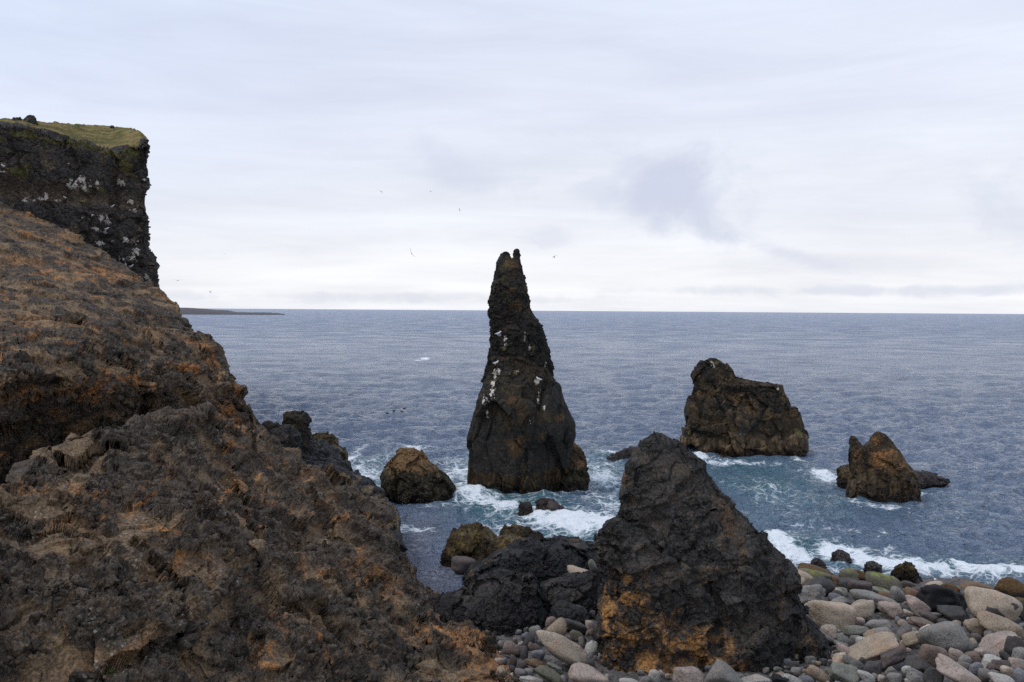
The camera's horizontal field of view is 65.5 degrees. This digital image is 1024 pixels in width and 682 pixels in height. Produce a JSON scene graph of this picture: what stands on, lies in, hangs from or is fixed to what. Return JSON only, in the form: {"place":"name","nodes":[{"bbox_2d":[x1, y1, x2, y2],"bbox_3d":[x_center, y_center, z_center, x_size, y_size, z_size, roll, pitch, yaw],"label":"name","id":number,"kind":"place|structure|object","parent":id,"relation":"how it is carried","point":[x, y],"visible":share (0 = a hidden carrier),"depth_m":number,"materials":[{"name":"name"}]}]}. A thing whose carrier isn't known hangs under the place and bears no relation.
{"place":"outdoors","nodes":[
{"label":"outdoors","id":0,"kind":"place"},
{"bbox_2d":[0,121,159,286],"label":"cliff","id":1,"kind":"structure","parent":0,"point":[37,180],"depth_m":81.62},
{"bbox_2d":[0,118,147,201],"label":"grass","id":2,"kind":"structure","parent":1,"relation":"on","point":[103,135],"depth_m":101.72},
{"bbox_2d":[23,115,38,124],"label":"rock","id":3,"kind":"object","parent":2,"relation":"on","point":[30,119],"visible":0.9,"depth_m":90.72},
{"bbox_2d":[0,202,265,484],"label":"slope","id":4,"kind":"structure","parent":0,"point":[92,337],"depth_m":46.81,"materials":[{"name":"stone"}]},
{"bbox_2d":[180,308,284,314],"bbox_3d":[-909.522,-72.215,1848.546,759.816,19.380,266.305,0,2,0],"label":"headland","id":5,"kind":"structure","parent":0,"point":[192,311],"depth_m":1790.76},
{"bbox_2d":[0,402,519,681],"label":"slope","id":6,"kind":"structure","parent":0,"point":[148,517],"depth_m":22.73,"materials":[{"name":"stone"}]},
{"bbox_2d":[269,432,407,552],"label":"rock ledge","id":7,"kind":"object","parent":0,"point":[324,453],"visible":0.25,"depth_m":56.09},
{"bbox_2d":[261,421,281,431],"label":"rock stub","id":8,"kind":"object","parent":7,"relation":"on","point":[269,425],"visible":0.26,"depth_m":60.26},
{"bbox_2d":[269,426,290,447],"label":"rock stub","id":9,"kind":"object","parent":7,"relation":"on","point":[282,434],"visible":0.51,"depth_m":56.61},
{"bbox_2d":[279,424,302,453],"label":"rock stub","id":10,"kind":"object","parent":7,"relation":"on","point":[294,437],"visible":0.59,"depth_m":57.13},
{"bbox_2d":[282,410,313,455],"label":"rock stub","id":11,"kind":"object","parent":7,"relation":"on","point":[300,421],"visible":0.56,"depth_m":58.71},
{"bbox_2d":[0,0,1023,313],"label":"sky","id":12,"kind":"structure","parent":0,"point":[805,156],"materials":[{"name":"white"}]},
{"bbox_2d":[181,308,1023,593],"bbox_3d":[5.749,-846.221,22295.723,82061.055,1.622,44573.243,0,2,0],"label":"sea","id":13,"kind":"structure","parent":0,"point":[941,394],"depth_m":122.47,"materials":[{"name":"liquid"}]},
{"bbox_2d":[312,431,347,460],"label":"sea rock","id":14,"kind":"object","parent":13,"relation":"in","point":[331,439],"visible":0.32,"depth_m":70.37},
{"bbox_2d":[380,447,455,504],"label":"boulder","id":15,"kind":"object","parent":13,"relation":"in","point":[411,476],"visible":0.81,"depth_m":58.56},
{"bbox_2d":[440,522,525,566],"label":"boulder","id":16,"kind":"object","parent":13,"relation":"in","point":[478,541],"visible":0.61,"depth_m":44.44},
{"bbox_2d":[466,249,575,493],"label":"sea stack","id":17,"kind":"object","parent":13,"relation":"in","point":[521,436],"visible":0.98,"depth_m":61.65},
{"bbox_2d":[517,498,563,515],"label":"sea rock","id":18,"kind":"object","parent":13,"relation":"in","point":[525,508],"visible":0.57,"depth_m":55.01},
{"bbox_2d":[559,442,589,491],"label":"sea rock","id":19,"kind":"object","parent":13,"relation":"in","point":[576,477],"visible":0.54,"depth_m":63.23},
{"bbox_2d":[606,446,635,461],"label":"sea rock","id":20,"kind":"object","parent":13,"relation":"in","point":[624,453],"visible":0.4,"depth_m":77.06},
{"bbox_2d":[680,358,808,457],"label":"rock island","id":21,"kind":"object","parent":13,"relation":"in","point":[728,412],"visible":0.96,"depth_m":78.99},
{"bbox_2d":[810,558,826,568],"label":"sea rock","id":22,"kind":"object","parent":13,"relation":"in","point":[819,562],"visible":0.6,"depth_m":44.28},
{"bbox_2d":[830,549,851,563],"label":"sea rock","id":23,"kind":"object","parent":13,"relation":"in","point":[840,555],"visible":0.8,"depth_m":45.47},
{"bbox_2d":[836,464,850,488],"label":"sea rock","id":24,"kind":"object","parent":13,"relation":"in","point":[843,472],"visible":0.36,"depth_m":66.06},
{"bbox_2d":[863,561,881,573],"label":"sea rock","id":25,"kind":"object","parent":13,"relation":"in","point":[874,566],"visible":0.61,"depth_m":43.67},
{"bbox_2d":[845,432,920,502],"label":"sea rock","id":26,"kind":"object","parent":13,"relation":"in","point":[881,469],"visible":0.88,"depth_m":60.08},
{"bbox_2d":[890,561,922,583],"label":"boulder","id":27,"kind":"object","parent":13,"relation":"in","point":[905,571],"visible":0.75,"depth_m":42.03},
{"bbox_2d":[914,470,950,488],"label":"sea rock","id":28,"kind":"object","parent":13,"relation":"in","point":[928,479],"visible":0.39,"depth_m":65.47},
{"bbox_2d":[494,562,1023,681],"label":"beach","id":29,"kind":"structure","parent":0,"point":[615,675],"depth_m":30.42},
{"bbox_2d":[451,556,474,572],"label":"beach stone","id":30,"kind":"object","parent":29,"relation":"on","point":[460,564],"visible":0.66,"depth_m":42.70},
{"bbox_2d":[432,567,549,636],"bbox_3d":[-0.930,10.835,33.309,5.206,2.666,3.626,0,2,0],"label":"boulder","id":31,"kind":"object","parent":29,"relation":"on","point":[505,602],"visible":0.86,"depth_m":32.44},
{"bbox_2d":[502,641,520,655],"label":"beach stone","id":32,"kind":"object","parent":29,"relation":"on","point":[511,647],"visible":0.88,"depth_m":28.87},
{"bbox_2d":[515,668,525,677],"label":"beach stone","id":33,"kind":"object","parent":29,"relation":"on","point":[519,672],"visible":0.73,"depth_m":26.39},
{"bbox_2d":[499,523,543,538],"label":"boulder","id":34,"kind":"object","parent":29,"relation":"on","point":[521,531],"visible":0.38,"depth_m":47.20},
{"bbox_2d":[520,645,527,659],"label":"beach stone","id":35,"kind":"object","parent":29,"relation":"on","point":[524,653],"visible":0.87,"depth_m":28.42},
{"bbox_2d":[523,634,534,647],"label":"beach stone","id":36,"kind":"object","parent":29,"relation":"on","point":[529,638],"visible":0.7,"depth_m":29.86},
{"bbox_2d":[519,675,542,681],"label":"beach stone","id":37,"kind":"object","parent":29,"relation":"on","point":[528,678],"visible":1,"depth_m":25.85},
{"bbox_2d":[529,625,540,643],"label":"beach stone","id":38,"kind":"object","parent":29,"relation":"on","point":[533,630],"visible":0.51,"depth_m":30.67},
{"bbox_2d":[524,658,546,667],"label":"beach stone","id":39,"kind":"object","parent":29,"relation":"on","point":[534,663],"visible":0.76,"depth_m":27.28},
{"bbox_2d":[462,535,608,586],"bbox_3d":[1.198,11.441,39.485,7.626,3.458,4.246,0,2,0],"label":"boulder","id":40,"kind":"object","parent":29,"relation":"on","point":[544,559],"visible":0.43,"depth_m":38.60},
{"bbox_2d":[531,650,544,660],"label":"beach stone","id":41,"kind":"object","parent":29,"relation":"on","point":[538,654],"visible":0.88,"depth_m":28.36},
{"bbox_2d":[534,665,562,681],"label":"beach stone","id":42,"kind":"object","parent":29,"relation":"on","point":[547,673],"visible":1,"depth_m":26.00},
{"bbox_2d":[547,662,563,674],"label":"beach stone","id":43,"kind":"object","parent":29,"relation":"on","point":[557,668],"visible":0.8,"depth_m":26.79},
{"bbox_2d":[546,617,566,635],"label":"beach stone","id":44,"kind":"object","parent":29,"relation":"on","point":[558,625],"visible":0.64,"depth_m":30.70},
{"bbox_2d":[536,630,587,665],"bbox_3d":[1.749,10.746,27.792,1.866,1.579,1.038,0,2,0],"label":"beach stone","id":45,"kind":"object","parent":29,"relation":"on","point":[562,648],"visible":0.88,"depth_m":27.40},
{"bbox_2d":[549,600,589,632],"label":"boulder","id":46,"kind":"object","parent":29,"relation":"on","point":[568,610],"visible":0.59,"depth_m":32.62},
{"bbox_2d":[540,568,606,619],"bbox_3d":[2.650,11.062,34.975,3.264,2.256,1.915,0,2,0],"label":"boulder","id":47,"kind":"object","parent":29,"relation":"on","point":[584,589],"visible":0.69,"depth_m":34.42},
{"bbox_2d":[567,565,586,572],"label":"beach stone","id":48,"kind":"object","parent":47,"relation":"on","point":[571,568],"visible":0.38,"depth_m":35.56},
{"bbox_2d":[565,618,586,633],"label":"beach stone","id":49,"kind":"object","parent":29,"relation":"on","point":[577,626],"visible":0.81,"depth_m":31.60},
{"bbox_2d":[570,629,586,642],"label":"beach stone","id":50,"kind":"object","parent":29,"relation":"on","point":[574,634],"visible":0.66,"depth_m":30.36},
{"bbox_2d":[568,662,608,681],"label":"beach stone","id":51,"kind":"object","parent":29,"relation":"on","point":[580,672],"visible":1,"depth_m":25.58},
{"bbox_2d":[585,640,597,658],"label":"beach stone","id":52,"kind":"object","parent":29,"relation":"on","point":[591,646],"visible":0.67,"depth_m":28.61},
{"bbox_2d":[648,669,660,681],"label":"beach stone","id":53,"kind":"object","parent":29,"relation":"on","point":[654,675],"visible":0.98,"depth_m":26.04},
{"bbox_2d":[672,666,705,681],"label":"beach stone","id":54,"kind":"object","parent":29,"relation":"on","point":[689,674],"visible":1,"depth_m":25.68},
{"bbox_2d":[590,431,833,673],"bbox_3d":[7.632,7.774,29.744,9.598,8.832,5.674,0,2,0],"label":"pinnacle","id":55,"kind":"object","parent":29,"relation":"on","point":[702,572],"visible":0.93,"depth_m":28.11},
{"bbox_2d":[704,658,742,681],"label":"beach stone","id":56,"kind":"object","parent":29,"relation":"on","point":[720,670],"visible":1,"depth_m":25.61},
{"bbox_2d":[741,674,770,681],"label":"beach stone","id":57,"kind":"object","parent":29,"relation":"on","point":[755,678],"visible":0.96,"depth_m":25.94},
{"bbox_2d":[771,673,788,681],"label":"beach stone","id":58,"kind":"object","parent":29,"relation":"on","point":[777,677],"visible":1,"depth_m":25.93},
{"bbox_2d":[780,673,801,681],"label":"beach stone","id":59,"kind":"object","parent":29,"relation":"on","point":[791,678],"visible":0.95,"depth_m":26.03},
{"bbox_2d":[798,569,812,584],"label":"beach stone","id":60,"kind":"object","parent":29,"relation":"on","point":[806,576],"visible":0.34,"depth_m":39.94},
{"bbox_2d":[798,675,814,681],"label":"beach stone","id":61,"kind":"object","parent":29,"relation":"on","point":[806,678],"visible":1,"depth_m":26.00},
{"bbox_2d":[798,584,825,602],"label":"beach stone","id":62,"kind":"object","parent":29,"relation":"on","point":[813,592],"visible":0.56,"depth_m":36.79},
{"bbox_2d":[799,568,832,580],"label":"beach stone","id":63,"kind":"object","parent":29,"relation":"on","point":[813,573],"visible":0.45,"depth_m":41.00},
{"bbox_2d":[805,665,829,681],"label":"beach stone","id":64,"kind":"object","parent":29,"relation":"on","point":[816,673],"visible":0.98,"depth_m":26.16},
{"bbox_2d":[809,576,834,595],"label":"beach stone","id":65,"kind":"object","parent":29,"relation":"on","point":[828,585],"visible":0.65,"depth_m":38.56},
{"bbox_2d":[820,624,836,636],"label":"beach stone","id":66,"kind":"object","parent":29,"relation":"on","point":[830,630],"visible":0.66,"depth_m":31.44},
{"bbox_2d":[804,600,857,630],"bbox_3d":[13.071,11.304,32.754,1.965,1.446,1.122,0,2,0],"label":"beach stone","id":67,"kind":"object","parent":29,"relation":"on","point":[839,615],"visible":0.81,"depth_m":32.33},
{"bbox_2d":[832,652,845,662],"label":"beach stone","id":68,"kind":"object","parent":29,"relation":"on","point":[837,657],"visible":0.51,"depth_m":27.47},
{"bbox_2d":[831,596,851,604],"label":"beach stone","id":69,"kind":"object","parent":29,"relation":"on","point":[842,599],"visible":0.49,"depth_m":36.20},
{"bbox_2d":[836,642,849,654],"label":"beach stone","id":70,"kind":"object","parent":29,"relation":"on","point":[840,647],"visible":0.66,"depth_m":28.95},
{"bbox_2d":[836,633,849,643],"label":"beach stone","id":71,"kind":"object","parent":29,"relation":"on","point":[842,638],"visible":0.66,"depth_m":30.24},
{"bbox_2d":[828,662,859,681],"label":"beach stone","id":72,"kind":"object","parent":29,"relation":"on","point":[841,672],"visible":0.99,"depth_m":26.04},
{"bbox_2d":[837,577,857,591],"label":"beach stone","id":73,"kind":"object","parent":29,"relation":"on","point":[843,582],"visible":0.59,"depth_m":39.63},
{"bbox_2d":[839,568,859,579],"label":"beach stone","id":74,"kind":"object","parent":29,"relation":"on","point":[848,572],"visible":0.63,"depth_m":41.13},
{"bbox_2d":[843,655,863,669],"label":"beach stone","id":75,"kind":"object","parent":29,"relation":"on","point":[847,659],"visible":0.62,"depth_m":27.19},
{"bbox_2d":[843,625,869,636],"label":"beach stone","id":76,"kind":"object","parent":29,"relation":"on","point":[849,630],"visible":0.68,"depth_m":31.36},
{"bbox_2d":[847,579,872,590],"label":"beach stone","id":77,"kind":"object","parent":29,"relation":"on","point":[858,584],"visible":0.58,"depth_m":37.81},
{"bbox_2d":[851,599,874,618],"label":"beach stone","id":78,"kind":"object","parent":29,"relation":"on","point":[865,609],"visible":0.66,"depth_m":33.98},
{"bbox_2d":[857,670,874,681],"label":"beach stone","id":79,"kind":"object","parent":29,"relation":"on","point":[866,676],"visible":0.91,"depth_m":26.04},
{"bbox_2d":[847,631,898,660],"bbox_3d":[12.958,11.145,28.622,1.785,1.095,1.153,0,2,0],"label":"beach stone","id":80,"kind":"object","parent":29,"relation":"on","point":[873,647],"visible":0.73,"depth_m":28.54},
{"bbox_2d":[849,589,896,609],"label":"beach stone","id":81,"kind":"object","parent":29,"relation":"on","point":[857,594],"visible":0.53,"depth_m":35.64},
{"bbox_2d":[863,660,882,680],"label":"beach stone","id":82,"kind":"object","parent":29,"relation":"on","point":[871,667],"visible":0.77,"depth_m":26.79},
{"bbox_2d":[864,619,890,629],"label":"beach stone","id":83,"kind":"object","parent":29,"relation":"on","point":[872,624],"visible":0.56,"depth_m":32.04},
{"bbox_2d":[865,571,902,590],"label":"beach stone","id":84,"kind":"object","parent":29,"relation":"on","point":[881,580],"visible":0.69,"depth_m":39.17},
{"bbox_2d":[874,627,900,642],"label":"beach stone","id":85,"kind":"object","parent":29,"relation":"on","point":[879,629],"visible":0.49,"depth_m":30.68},
{"bbox_2d":[877,601,902,619],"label":"beach stone","id":86,"kind":"object","parent":29,"relation":"on","point":[890,610],"visible":0.93,"depth_m":34.46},
{"bbox_2d":[880,645,906,668],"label":"beach stone","id":87,"kind":"object","parent":29,"relation":"on","point":[894,656],"visible":0.91,"depth_m":27.76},
{"bbox_2d":[886,672,901,681],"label":"beach stone","id":88,"kind":"object","parent":29,"relation":"on","point":[893,677],"visible":1,"depth_m":26.14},
{"bbox_2d":[890,586,906,602],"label":"beach stone","id":89,"kind":"object","parent":29,"relation":"on","point":[897,594],"visible":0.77,"depth_m":36.90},
{"bbox_2d":[896,622,911,639],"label":"beach stone","id":90,"kind":"object","parent":29,"relation":"on","point":[904,627],"visible":0.62,"depth_m":30.80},
{"bbox_2d":[902,631,918,646],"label":"beach stone","id":91,"kind":"object","parent":29,"relation":"on","point":[909,639],"visible":0.77,"depth_m":30.38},
{"bbox_2d":[904,587,917,596],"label":"beach stone","id":92,"kind":"object","parent":29,"relation":"on","point":[910,591],"visible":0.62,"depth_m":37.96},
{"bbox_2d":[906,668,923,681],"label":"beach stone","id":93,"kind":"object","parent":29,"relation":"on","point":[913,675],"visible":0.98,"depth_m":26.15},
{"bbox_2d":[905,595,930,616],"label":"beach stone","id":94,"kind":"object","parent":29,"relation":"on","point":[915,604],"visible":0.85,"depth_m":34.81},
{"bbox_2d":[905,655,931,673],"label":"beach stone","id":95,"kind":"object","parent":29,"relation":"on","point":[918,663],"visible":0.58,"depth_m":27.15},
{"bbox_2d":[908,616,933,627],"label":"beach stone","id":96,"kind":"object","parent":29,"relation":"on","point":[919,622],"visible":0.58,"depth_m":32.44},
{"bbox_2d":[919,610,938,622],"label":"beach stone","id":97,"kind":"object","parent":29,"relation":"on","point":[929,616],"visible":0.86,"depth_m":33.79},
{"bbox_2d":[918,644,947,667],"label":"beach stone","id":98,"kind":"object","parent":29,"relation":"on","point":[928,653],"visible":0.55,"depth_m":27.72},
{"bbox_2d":[923,667,943,681],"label":"beach stone","id":99,"kind":"object","parent":29,"relation":"on","point":[932,674],"visible":0.91,"depth_m":26.04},
{"bbox_2d":[915,584,967,612],"bbox_3d":[19.328,11.422,35.494,2.512,1.398,1.356,0,2,0],"label":"beach stone","id":100,"kind":"object","parent":29,"relation":"on","point":[932,596],"visible":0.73,"depth_m":34.92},
{"bbox_2d":[917,621,972,652],"bbox_3d":[16.246,11.098,29.758,1.838,1.358,1.285,0,2,0],"label":"beach stone","id":101,"kind":"object","parent":29,"relation":"on","point":[946,635],"visible":0.77,"depth_m":29.25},
{"bbox_2d":[941,583,959,592],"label":"beach stone","id":102,"kind":"object","parent":29,"relation":"on","point":[953,586],"visible":0.64,"depth_m":39.26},
{"bbox_2d":[937,605,969,624],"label":"beach stone","id":103,"kind":"object","parent":29,"relation":"on","point":[951,612],"visible":0.81,"depth_m":33.68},
{"bbox_2d":[948,647,963,661],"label":"beach stone","id":104,"kind":"object","parent":29,"relation":"on","point":[954,654],"visible":0.71,"depth_m":28.30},
{"bbox_2d":[935,653,981,681],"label":"beach stone","id":105,"kind":"object","parent":29,"relation":"on","point":[950,669],"visible":1,"depth_m":25.52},
{"bbox_2d":[958,654,971,663],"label":"beach stone","id":106,"kind":"object","parent":29,"relation":"on","point":[965,658],"visible":0.66,"depth_m":28.15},
{"bbox_2d":[964,651,981,662],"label":"beach stone","id":107,"kind":"object","parent":29,"relation":"on","point":[975,656],"visible":0.66,"depth_m":28.57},
{"bbox_2d":[963,618,985,635],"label":"beach stone","id":108,"kind":"object","parent":29,"relation":"on","point":[972,625],"visible":0.73,"depth_m":31.74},
{"bbox_2d":[959,581,992,589],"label":"beach stone","id":109,"kind":"object","parent":29,"relation":"on","point":[964,585],"visible":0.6,"depth_m":38.72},
{"bbox_2d":[968,662,983,675],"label":"beach stone","id":110,"kind":"object","parent":29,"relation":"on","point":[974,667],"visible":0.6,"depth_m":27.03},
{"bbox_2d":[974,647,995,657],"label":"beach stone","id":111,"kind":"object","parent":29,"relation":"on","point":[981,651],"visible":0.61,"depth_m":28.69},
{"bbox_2d":[981,654,1001,667],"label":"beach stone","id":112,"kind":"object","parent":29,"relation":"on","point":[987,659],"visible":0.56,"depth_m":27.72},
{"bbox_2d":[964,586,1022,621],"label":"beach stone","id":113,"kind":"object","parent":29,"relation":"on","point":[977,599],"visible":0.8,"depth_m":33.72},
{"bbox_2d":[986,659,1010,671],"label":"beach stone","id":114,"kind":"object","parent":29,"relation":"on","point":[994,664],"visible":0.61,"depth_m":27.43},
{"bbox_2d":[978,630,1019,655],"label":"beach stone","id":115,"kind":"object","parent":29,"relation":"on","point":[995,642],"visible":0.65,"depth_m":29.88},
{"bbox_2d":[976,610,1023,638],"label":"beach stone","id":116,"kind":"object","parent":29,"relation":"on","point":[992,622],"visible":0.71,"depth_m":31.30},
{"bbox_2d":[987,672,1014,681],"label":"beach stone","id":117,"kind":"object","parent":29,"relation":"on","point":[995,677],"visible":1,"depth_m":25.79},
{"bbox_2d":[1000,665,1013,679],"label":"beach stone","id":118,"kind":"object","parent":29,"relation":"on","point":[1006,670],"visible":0.61,"depth_m":26.70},
{"bbox_2d":[993,577,1023,597],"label":"beach stone","id":119,"kind":"object","parent":29,"relation":"on","point":[1011,586],"visible":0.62,"depth_m":37.40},
{"bbox_2d":[1003,636,1023,655],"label":"beach stone","id":120,"kind":"object","parent":29,"relation":"on","point":[1011,643],"visible":0.75,"depth_m":28.94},
{"bbox_2d":[1008,657,1023,669],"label":"beach stone","id":121,"kind":"object","parent":29,"relation":"on","point":[1016,663],"visible":0.59,"depth_m":27.37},
{"bbox_2d":[1011,647,1023,659],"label":"beach stone","id":122,"kind":"object","parent":29,"relation":"on","point":[1017,652],"visible":0.74,"depth_m":28.69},
{"bbox_2d":[1013,667,1023,681],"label":"beach stone","id":123,"kind":"object","parent":29,"relation":"on","point":[1018,674],"visible":0.97,"depth_m":26.21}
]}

